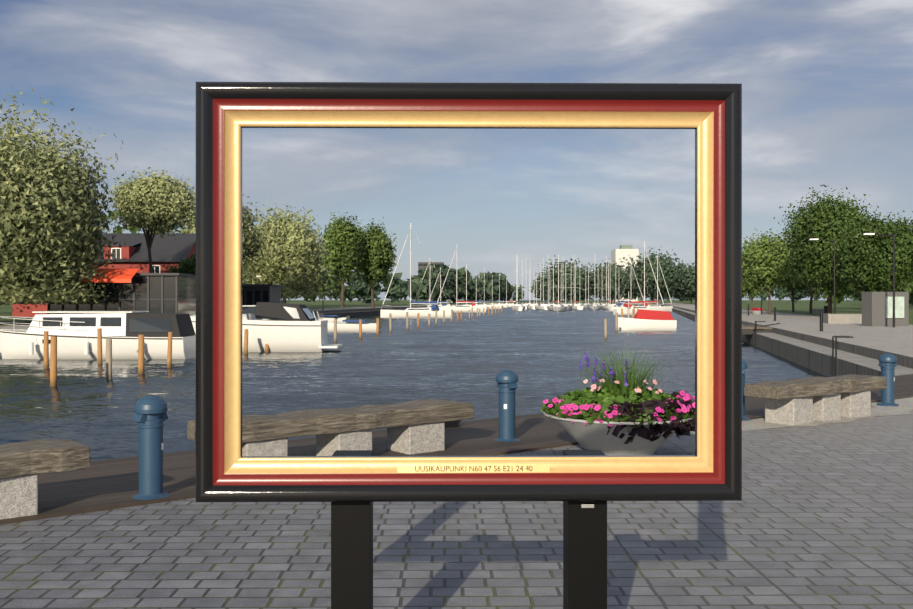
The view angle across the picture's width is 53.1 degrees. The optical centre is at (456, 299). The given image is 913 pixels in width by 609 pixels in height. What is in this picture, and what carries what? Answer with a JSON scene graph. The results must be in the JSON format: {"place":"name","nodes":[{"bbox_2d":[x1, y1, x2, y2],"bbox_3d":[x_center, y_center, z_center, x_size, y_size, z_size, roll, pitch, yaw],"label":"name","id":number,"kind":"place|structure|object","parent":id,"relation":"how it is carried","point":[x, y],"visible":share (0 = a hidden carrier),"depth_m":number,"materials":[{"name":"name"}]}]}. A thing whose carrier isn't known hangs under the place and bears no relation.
{"place":"outdoors","nodes":[
{"label":"outdoors","id":0,"kind":"place"},
{"bbox_2d":[0,305,826,460],"bbox_3d":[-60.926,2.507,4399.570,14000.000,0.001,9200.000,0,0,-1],"label":"water","id":1,"kind":"structure","parent":0,"point":[465,359],"depth_m":30.74,"materials":[{"name":"blue liquid"}]},
{"bbox_2d":[0,311,195,359],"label":"motorboat","id":2,"kind":"object","parent":1,"relation":"on","point":[74,333],"visible":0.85,"depth_m":38.38,"materials":[{"name":"white plastic"}]},
{"bbox_2d":[44,328,268,386],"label":"piles","id":3,"kind":"object","parent":1,"relation":"in","point":[53,365],"visible":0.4,"depth_m":30.77,"materials":[{"name":"brown wood"}]},
{"bbox_2d":[190,302,342,351],"bbox_3d":[-9.662,1.482,44.855,7.894,2.750,3.017,0,0,-1],"label":"motorboat","id":4,"kind":"object","parent":1,"relation":"on","point":[302,329],"visible":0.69,"depth_m":43.60,"materials":[{"name":"white plastic"}]},
{"bbox_2d":[315,313,349,322],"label":"boat","id":5,"kind":"object","parent":1,"relation":"on","point":[339,320],"visible":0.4,"depth_m":95.48,"materials":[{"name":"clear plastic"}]},
{"bbox_2d":[312,310,379,317],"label":"floating jetty","id":6,"kind":"object","parent":1,"relation":"on","point":[351,314],"visible":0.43,"depth_m":130.91,"materials":[{"name":"grey wood"}]},
{"bbox_2d":[328,317,381,331],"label":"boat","id":7,"kind":"object","parent":1,"relation":"on","point":[351,327],"visible":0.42,"depth_m":72.08,"materials":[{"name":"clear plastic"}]},
{"bbox_2d":[380,223,453,317],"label":"sailboat","id":8,"kind":"object","parent":1,"relation":"on","point":[422,312],"visible":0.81,"depth_m":129.37,"materials":[{"name":"white plastic"}]},
{"bbox_2d":[334,306,501,341],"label":"piles","id":9,"kind":"object","parent":1,"relation":"on","point":[360,327],"visible":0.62,"depth_m":76.78,"materials":[{"name":"brown wood"}]},
{"bbox_2d":[412,262,453,310],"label":"sailboat","id":10,"kind":"object","parent":1,"relation":"on","point":[442,305],"visible":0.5,"depth_m":189.52,"materials":[{"name":"white plastic"}]},
{"bbox_2d":[427,268,454,306],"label":"sailboat","id":11,"kind":"object","parent":1,"relation":"on","point":[450,304],"visible":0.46,"depth_m":238.37,"materials":[{"name":"white plastic"}]},
{"bbox_2d":[437,246,486,311],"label":"sailboat","id":12,"kind":"object","parent":1,"relation":"on","point":[463,308],"visible":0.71,"depth_m":187.45,"materials":[{"name":"white plastic"}]},
{"bbox_2d":[451,264,487,309],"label":"sailboat","id":13,"kind":"object","parent":1,"relation":"on","point":[476,306],"visible":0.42,"depth_m":227.53,"materials":[{"name":"white plastic"}]},
{"bbox_2d":[476,291,494,308],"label":"sailboat","id":14,"kind":"object","parent":1,"relation":"on","point":[489,306],"visible":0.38,"depth_m":259.23,"materials":[{"name":"white plastic"}]},
{"bbox_2d":[484,294,502,308],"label":"sailboat","id":15,"kind":"object","parent":1,"relation":"on","point":[496,306],"visible":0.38,"depth_m":264.93,"materials":[{"name":"white plastic"}]},
{"bbox_2d":[491,301,507,307],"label":"sailboat","id":16,"kind":"object","parent":1,"relation":"on","point":[505,306],"visible":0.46,"depth_m":304.52,"materials":[{"name":"white plastic"}]},
{"bbox_2d":[499,274,514,306],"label":"sailboat","id":17,"kind":"object","parent":1,"relation":"on","point":[509,305],"visible":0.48,"depth_m":325.03,"materials":[{"name":"white plastic"}]},
{"bbox_2d":[506,277,515,304],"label":"sailboat","id":18,"kind":"object","parent":1,"relation":"on","point":[506,294],"visible":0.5,"depth_m":341.55,"materials":[{"name":"white plastic"}]},
{"bbox_2d":[511,256,524,310],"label":"sailboat","id":19,"kind":"object","parent":1,"relation":"on","point":[514,308],"visible":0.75,"depth_m":216.43,"materials":[{"name":"white plastic"}]},
{"bbox_2d":[514,255,523,310],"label":"sailboat","id":20,"kind":"object","parent":1,"relation":"on","point":[520,309],"visible":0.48,"depth_m":218.63,"materials":[{"name":"white plastic"}]},
{"bbox_2d":[519,274,528,309],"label":"sailboat","id":21,"kind":"object","parent":1,"relation":"on","point":[526,307],"visible":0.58,"depth_m":226.91,"materials":[{"name":"white plastic"}]},
{"bbox_2d":[527,269,531,303],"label":"sailboat","id":22,"kind":"object","parent":1,"relation":"on","point":[529,287],"visible":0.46,"depth_m":306.82,"materials":[{"name":"white plastic"}]},
{"bbox_2d":[526,258,535,309],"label":"sailboat","id":23,"kind":"object","parent":1,"relation":"on","point":[531,306],"visible":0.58,"depth_m":245.74,"materials":[{"name":"white plastic"}]},
{"bbox_2d":[533,271,538,304],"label":"sailboat","id":24,"kind":"object","parent":1,"relation":"on","point":[536,303],"visible":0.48,"depth_m":297.06,"materials":[{"name":"white plastic"}]},
{"bbox_2d":[535,288,547,309],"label":"sailboat","id":25,"kind":"object","parent":1,"relation":"on","point":[540,306],"visible":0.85,"depth_m":233.22,"materials":[{"name":"white plastic"}]},
{"bbox_2d":[547,258,559,310],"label":"sailboat","id":26,"kind":"object","parent":1,"relation":"on","point":[550,307],"visible":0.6,"depth_m":219.56,"materials":[{"name":"white plastic"}]},
{"bbox_2d":[552,255,566,311],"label":"sailboat","id":27,"kind":"object","parent":1,"relation":"on","point":[559,308],"visible":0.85,"depth_m":197.14,"materials":[{"name":"white plastic"}]},
{"bbox_2d":[562,287,571,310],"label":"sailboat","id":28,"kind":"object","parent":1,"relation":"on","point":[569,307],"visible":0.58,"depth_m":216.85,"materials":[{"name":"white plastic"}]},
{"bbox_2d":[570,301,582,309],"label":"sailboat","id":29,"kind":"object","parent":1,"relation":"on","point":[576,307],"visible":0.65,"depth_m":235.49,"materials":[{"name":"white plastic"}]},
{"bbox_2d":[572,262,581,305],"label":"sailboat","id":30,"kind":"object","parent":1,"relation":"on","point":[575,287],"visible":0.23,"depth_m":262.43,"materials":[{"name":"white plastic"}]},
{"bbox_2d":[582,289,590,307],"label":"sailboat","id":31,"kind":"object","parent":1,"relation":"on","point":[585,305],"visible":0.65,"depth_m":286.49,"materials":[{"name":"white plastic"}]},
{"bbox_2d":[588,264,591,305],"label":"sailboat","id":32,"kind":"object","parent":1,"relation":"on","point":[588,286],"visible":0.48,"depth_m":300.63,"materials":[{"name":"white plastic"}]},
{"bbox_2d":[589,301,601,309],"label":"sailboat","id":33,"kind":"object","parent":1,"relation":"on","point":[595,307],"visible":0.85,"depth_m":225.90,"materials":[{"name":"white plastic"}]},
{"bbox_2d":[601,258,606,305],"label":"sailboat","id":34,"kind":"object","parent":1,"relation":"on","point":[606,282],"visible":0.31,"depth_m":249.80,"materials":[{"name":"white plastic"}]},
{"bbox_2d":[602,301,615,309],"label":"sailboat","id":35,"kind":"object","parent":1,"relation":"on","point":[605,306],"visible":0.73,"depth_m":235.51,"materials":[{"name":"white plastic"}]},
{"bbox_2d":[603,260,617,306],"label":"sailboat","id":36,"kind":"object","parent":1,"relation":"on","point":[608,284],"visible":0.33,"depth_m":241.87,"materials":[{"name":"white plastic"}]},
{"bbox_2d":[604,306,637,338],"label":"piles","id":37,"kind":"object","parent":1,"relation":"in","point":[616,323],"visible":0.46,"depth_m":72.10,"materials":[{"name":"brown wood"}]},
{"bbox_2d":[609,263,643,310],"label":"sailboat","id":38,"kind":"object","parent":1,"relation":"on","point":[621,306],"visible":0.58,"depth_m":206.76,"materials":[{"name":"white plastic"}]},
{"bbox_2d":[613,242,664,314],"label":"sailboat","id":39,"kind":"object","parent":1,"relation":"on","point":[625,311],"visible":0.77,"depth_m":156.20,"materials":[{"name":"white plastic"}]},
{"bbox_2d":[618,292,676,330],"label":"boat","id":40,"kind":"object","parent":1,"relation":"in","point":[647,320],"visible":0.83,"depth_m":74.91,"materials":[{"name":"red plastic"}]},
{"bbox_2d":[638,255,672,310],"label":"sailboat","id":41,"kind":"object","parent":1,"relation":"on","point":[668,308],"visible":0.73,"depth_m":203.30,"materials":[{"name":"white plastic"}]},
{"bbox_2d":[0,300,912,608],"bbox_3d":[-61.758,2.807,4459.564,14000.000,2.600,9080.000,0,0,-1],"label":"ground","id":42,"kind":"structure","parent":0,"point":[818,516],"depth_m":5.70,"materials":[{"name":"stone"}]},
{"bbox_2d":[0,85,133,305],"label":"willow tree","id":43,"kind":"object","parent":42,"relation":"on","point":[50,229],"visible":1,"depth_m":54.98,"materials":[{"name":"green plant"}]},
{"bbox_2d":[181,194,272,277],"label":"tree","id":44,"kind":"object","parent":42,"relation":"on","point":[250,238],"visible":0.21,"depth_m":103.71,"materials":[{"name":"green plant"}]},
{"bbox_2d":[99,210,355,301],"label":"treeline","id":45,"kind":"object","parent":42,"relation":"on","point":[336,290],"depth_m":223.35,"materials":[{"name":"green plant"}]},
{"bbox_2d":[242,264,249,283],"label":"tree","id":46,"kind":"object","parent":42,"relation":"on","point":[244,273],"visible":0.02,"depth_m":148.24,"materials":[{"name":"green plant"}]},
{"bbox_2d":[242,199,331,302],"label":"willow tree","id":47,"kind":"object","parent":42,"relation":"on","point":[295,247],"visible":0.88,"depth_m":127.95,"materials":[{"name":"green plant"}]},
{"bbox_2d":[418,262,443,301],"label":"building","id":48,"kind":"structure","parent":42,"relation":"on","point":[422,265],"depth_m":519.80,"materials":[{"name":"grey"}]},
{"bbox_2d":[0,374,912,524],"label":"quay edge","id":49,"kind":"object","parent":42,"relation":"on","point":[103,485],"depth_m":8.43,"materials":[{"name":"brown wood"}]},
{"bbox_2d":[0,439,90,519],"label":"bench","id":50,"kind":"object","parent":49,"relation":"on","point":[23,465],"visible":0.92,"depth_m":6.28,"materials":[{"name":"wood"}]},
{"bbox_2d":[132,395,169,499],"bbox_3d":[-2.313,1.112,6.910,0.290,0.790,0.290,0,0,-11],"label":"bollard","id":51,"kind":"object","parent":49,"relation":"on","point":[151,416],"visible":0.98,"depth_m":6.83,"materials":[{"name":"blue metal"}]},
{"bbox_2d":[187,399,473,455],"bbox_3d":[-1.068,1.266,8.535,2.800,0.482,0.552,0,0,-38],"label":"bench","id":52,"kind":"object","parent":49,"relation":"on","point":[415,427],"visible":0.65,"depth_m":8.42,"materials":[{"name":"wood"}]},
{"bbox_2d":[495,370,519,441],"bbox_3d":[0.535,1.122,9.660,0.290,0.770,0.290,0,0,4],"label":"bollard","id":53,"kind":"object","parent":49,"relation":"on","point":[506,380],"visible":0.85,"depth_m":9.58,"materials":[{"name":"blue metal"}]},
{"bbox_2d":[742,360,749,420],"bbox_3d":[3.543,1.122,11.504,0.290,0.770,0.290,0,0,39],"label":"bollard","id":54,"kind":"object","parent":49,"relation":"on","point":[744,366],"visible":0.29,"depth_m":11.42,"materials":[{"name":"blue metal"}]},
{"bbox_2d":[331,450,606,608],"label":"support posts","id":55,"kind":"object","parent":42,"relation":"on","point":[584,554],"visible":0.75,"depth_m":3.51,"materials":[{"name":"black metal"}]},
{"bbox_2d":[196,82,741,501],"bbox_3d":[0.050,-0.030,3.457,2.060,1.580,0.071,0,0,-1],"label":"picture frame","id":56,"kind":"object","parent":55,"relation":"on","point":[711,115],"visible":1,"depth_m":3.44,"materials":[{"name":"gold metal"}]},
{"bbox_2d":[397,466,549,472],"bbox_3d":[0.065,0.639,3.459,0.578,0.048,0.012,0,0,-1],"label":"name plate","id":57,"kind":"object","parent":56,"relation":"attached to","point":[405,469],"visible":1,"depth_m":3.46,"materials":[{"name":"gold metal"}]},
{"bbox_2d":[415,466,531,471],"bbox_3d":[0.066,0.638,3.456,0.444,0.021,0.002,0,-8,-1],"label":"lettering","id":58,"kind":"object","parent":56,"relation":"attached to","point":[469,468],"visible":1,"depth_m":3.46,"materials":[{"name":"brown paint"}]},
{"bbox_2d":[535,255,602,303],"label":"tree","id":59,"kind":"object","parent":42,"relation":"on","point":[567,279],"visible":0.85,"depth_m":325.40,"materials":[{"name":"green plant"}]},
{"bbox_2d":[288,281,855,301],"bbox_3d":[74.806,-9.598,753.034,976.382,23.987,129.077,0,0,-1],"label":"treeline","id":60,"kind":"object","parent":42,"relation":"on","point":[521,294],"depth_m":792.14,"materials":[{"name":"green plant"}]},
{"bbox_2d":[251,233,894,326],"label":"street lamps","id":61,"kind":"object","parent":42,"relation":"on","point":[893,235],"visible":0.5,"depth_m":50.44,"materials":[{"name":"grey metal"}]},
{"bbox_2d":[585,258,637,303],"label":"tree","id":62,"kind":"object","parent":42,"relation":"on","point":[615,281],"visible":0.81,"depth_m":335.47,"materials":[{"name":"green plant"}]},
{"bbox_2d":[540,338,694,454],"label":"planter bowl flowers","id":63,"kind":"object","parent":42,"relation":"on","point":[627,414],"visible":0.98,"depth_m":8.55,"materials":[{"name":"concrete"}]},
{"bbox_2d":[611,245,638,301],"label":"building","id":64,"kind":"structure","parent":42,"relation":"on","point":[625,251],"depth_m":902.46,"materials":[{"name":"grey concrete"}]},
{"bbox_2d":[445,321,852,427],"bbox_3d":[7.632,2.121,24.915,8.392,1.972,51.965,0,0,28],"label":"quay clutter","id":65,"kind":"object","parent":42,"relation":"on","point":[450,424],"visible":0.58,"depth_m":28.54,"materials":[{"name":"grey metal"}]},
{"bbox_2d":[618,248,690,303],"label":"tree","id":66,"kind":"object","parent":42,"relation":"on","point":[673,279],"visible":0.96,"depth_m":316.12,"materials":[{"name":"green plant"}]},
{"bbox_2d":[572,284,861,302],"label":"treeline","id":67,"kind":"object","parent":42,"relation":"on","point":[789,295],"visible":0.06,"depth_m":470.68,"materials":[{"name":"green plant"}]},
{"bbox_2d":[742,278,749,293],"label":"tree","id":68,"kind":"object","parent":42,"relation":"on","point":[744,285],"visible":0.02,"depth_m":119.60,"materials":[{"name":"green plant"}]},
{"bbox_2d":[742,277,760,307],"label":"tree","id":69,"kind":"object","parent":42,"relation":"on","point":[750,292],"visible":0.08,"depth_m":130.00,"materials":[{"name":"green plant"}]},
{"bbox_2d":[750,308,763,313],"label":"promenade flower planter","id":70,"kind":"object","parent":42,"relation":"on","point":[755,310],"visible":0.96,"depth_m":96.05,"materials":[{"name":"concrete"}]},
{"bbox_2d":[742,228,802,313],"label":"tree","id":71,"kind":"object","parent":42,"relation":"on","point":[764,259],"visible":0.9,"depth_m":93.99,"materials":[{"name":"green plant"}]},
{"bbox_2d":[672,397,912,435],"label":"pavement edge","id":72,"kind":"object","parent":42,"relation":"on","point":[905,407],"depth_m":11.58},
{"bbox_2d":[744,374,886,425],"bbox_3d":[4.575,1.251,11.534,2.300,0.511,0.542,0,0,-34],"label":"bench","id":73,"kind":"object","parent":72,"relation":"on","point":[796,401],"visible":1,"depth_m":11.24,"materials":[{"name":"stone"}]},
{"bbox_2d":[877,353,898,405],"bbox_3d":[6.158,1.132,13.040,0.290,0.750,0.290,0,0,29],"label":"bollard","id":74,"kind":"object","parent":72,"relation":"on","point":[887,364],"visible":0.94,"depth_m":12.96,"materials":[{"name":"blue metal"}]},
{"bbox_2d":[742,292,908,333],"bbox_3d":[27.797,1.515,75.616,10.418,3.983,66.614,0,0,17],"label":"promenade furniture","id":75,"kind":"object","parent":42,"relation":"on","point":[877,308],"visible":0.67,"depth_m":52.43,"materials":[{"name":"grey metal"}]},
{"bbox_2d":[0,303,912,329],"bbox_3d":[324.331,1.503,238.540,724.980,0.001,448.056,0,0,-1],"label":"bank ground","id":76,"kind":"structure","parent":0,"point":[841,308],"depth_m":183.99,"materials":[{"name":"green plant"}]},
{"bbox_2d":[12,233,195,316],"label":"house","id":77,"kind":"structure","parent":76,"relation":"on","point":[140,287],"depth_m":60.97,"materials":[{"name":"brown wood"}]},
{"bbox_2d":[100,167,195,272],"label":"willow tree","id":78,"kind":"object","parent":76,"relation":"on","point":[164,205],"visible":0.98,"depth_m":70.11,"materials":[{"name":"green plant"}]},
{"bbox_2d":[165,253,195,274],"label":"tree","id":79,"kind":"object","parent":76,"relation":"on","point":[188,266],"visible":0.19,"depth_m":76.93,"materials":[{"name":"green plant"}]},
{"bbox_2d":[242,284,283,315],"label":"dark pavilion","id":80,"kind":"structure","parent":76,"relation":"on","point":[253,294],"depth_m":87.73,"materials":[{"name":"black"}]},
{"bbox_2d":[319,211,364,307],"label":"birch tree","id":81,"kind":"object","parent":76,"relation":"on","point":[345,243],"visible":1,"depth_m":162.88,"materials":[{"name":"green plant"}]},
{"bbox_2d":[354,217,397,307],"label":"birch tree","id":82,"kind":"object","parent":76,"relation":"on","point":[378,255],"visible":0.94,"depth_m":169.91,"materials":[{"name":"green plant"}]},
{"bbox_2d":[309,257,557,303],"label":"treeline","id":83,"kind":"object","parent":76,"relation":"on","point":[487,284],"visible":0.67,"depth_m":306.03,"materials":[{"name":"green plant"}]},
{"bbox_2d":[662,261,694,303],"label":"tree","id":84,"kind":"object","parent":76,"relation":"on","point":[689,291],"visible":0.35,"depth_m":326.94,"materials":[{"name":"green plant"}]},
{"bbox_2d":[783,280,810,311],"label":"tree","id":85,"kind":"object","parent":76,"relation":"on","point":[798,288],"visible":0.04,"depth_m":115.15,"materials":[{"name":"green plant"}]},
{"bbox_2d":[788,266,821,313],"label":"tree","id":86,"kind":"object","parent":76,"relation":"on","point":[810,304],"depth_m":100.41,"materials":[{"name":"green plant"}]},
{"bbox_2d":[773,184,884,313],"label":"tree","id":87,"kind":"object","parent":76,"relation":"on","point":[813,259],"visible":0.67,"depth_m":79.22,"materials":[{"name":"green plant"}]},
{"bbox_2d":[817,216,912,304],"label":"treeline","id":88,"kind":"object","parent":76,"relation":"on","point":[908,289],"visible":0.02,"depth_m":146.95,"materials":[{"name":"green plant"}]},
{"bbox_2d":[830,210,912,299],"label":"tree","id":89,"kind":"object","parent":76,"relation":"on","point":[866,259],"visible":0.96,"depth_m":69.52,"materials":[{"name":"green plant"}]},
{"bbox_2d":[0,0,912,299],"label":"sky","id":90,"kind":"structure","parent":0,"point":[827,85],"materials":[{"name":"blue"}]}
]}

